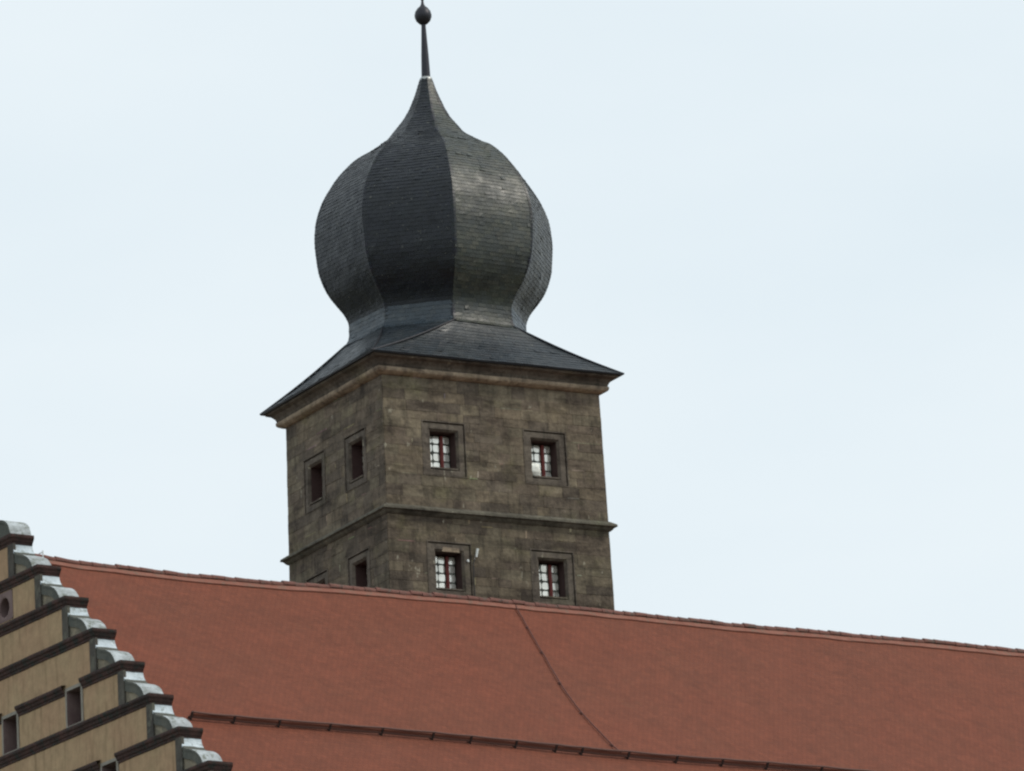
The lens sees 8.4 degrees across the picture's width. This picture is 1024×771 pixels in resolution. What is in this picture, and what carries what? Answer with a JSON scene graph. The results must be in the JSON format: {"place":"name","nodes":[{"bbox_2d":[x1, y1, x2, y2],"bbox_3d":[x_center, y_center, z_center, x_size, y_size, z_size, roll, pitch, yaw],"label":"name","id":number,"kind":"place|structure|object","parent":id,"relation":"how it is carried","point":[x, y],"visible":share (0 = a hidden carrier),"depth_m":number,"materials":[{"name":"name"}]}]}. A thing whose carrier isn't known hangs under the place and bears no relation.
{"place":"outdoors","nodes":[
{"label":"outdoors","id":0,"kind":"place"},
{"bbox_2d":[0,0,1023,648],"label":"sky","id":1,"kind":"structure","parent":0,"point":[792,230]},
{"bbox_2d":[532,463,540,475],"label":"cloth bundle","id":2,"kind":"object","parent":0,"point":[536,471],"visible":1,"depth_m":222.59,"materials":[{"name":"white fabric"}]},
{"bbox_3d":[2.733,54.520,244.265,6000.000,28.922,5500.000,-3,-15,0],"label":"ground","id":3,"kind":"structure","parent":0,"visible":0},
{"bbox_2d":[260,0,623,609],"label":"slate domed tower","id":4,"kind":"structure","parent":3,"relation":"on","point":[434,408],"depth_m":223.21,"materials":[{"name":"stone"}]},
{"bbox_2d":[303,449,325,514],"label":"window","id":5,"kind":"structure","parent":4,"relation":"in","point":[313,466],"depth_m":224.81,"materials":[{"name":"stone"}]},
{"bbox_2d":[306,568,328,584],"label":"window","id":6,"kind":"structure","parent":4,"relation":"in","point":[322,577],"depth_m":223.38,"materials":[{"name":"stone"}]},
{"bbox_2d":[344,426,366,492],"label":"window","id":7,"kind":"structure","parent":4,"relation":"in","point":[355,458],"depth_m":222.30,"materials":[{"name":"stone"}]},
{"bbox_2d":[347,546,370,587],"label":"window","id":8,"kind":"structure","parent":4,"relation":"in","point":[359,568],"depth_m":221.32,"materials":[{"name":"stone"}]},
{"bbox_2d":[421,419,467,478],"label":"window","id":9,"kind":"structure","parent":4,"relation":"in","point":[443,443],"depth_m":221.43,"materials":[{"name":"stone"}]},
{"bbox_2d":[426,540,473,595],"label":"window","id":10,"kind":"structure","parent":4,"relation":"in","point":[447,574],"depth_m":220.35,"materials":[{"name":"stone"}]},
{"bbox_2d":[522,429,568,486],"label":"window","id":11,"kind":"structure","parent":4,"relation":"in","point":[548,449],"depth_m":223.11,"materials":[{"name":"stone"}]},
{"bbox_2d":[530,548,576,605],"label":"window","id":12,"kind":"structure","parent":4,"relation":"in","point":[555,584],"depth_m":222.08,"materials":[{"name":"stone"}]},
{"bbox_2d":[0,520,1023,770],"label":"gabled hall","id":13,"kind":"structure","parent":3,"relation":"on","point":[114,668],"depth_m":210.78,"materials":[{"name":"red tile"}]},
{"bbox_2d":[0,590,12,623],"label":"round window","id":14,"kind":"structure","parent":13,"relation":"in","point":[6,599],"depth_m":206.70,"materials":[{"name":"stone"}]},
{"bbox_2d":[1,711,19,755],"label":"window","id":15,"kind":"structure","parent":13,"relation":"in","point":[10,722],"depth_m":205.89,"materials":[{"name":"stone"}]},
{"bbox_2d":[65,683,83,727],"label":"window","id":16,"kind":"structure","parent":13,"relation":"in","point":[74,703],"depth_m":202.75,"materials":[{"name":"stone"}]},
{"bbox_2d":[100,758,118,770],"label":"window","id":17,"kind":"structure","parent":13,"relation":"in","point":[112,764],"depth_m":200.49,"materials":[{"name":"stone"}]}
]}

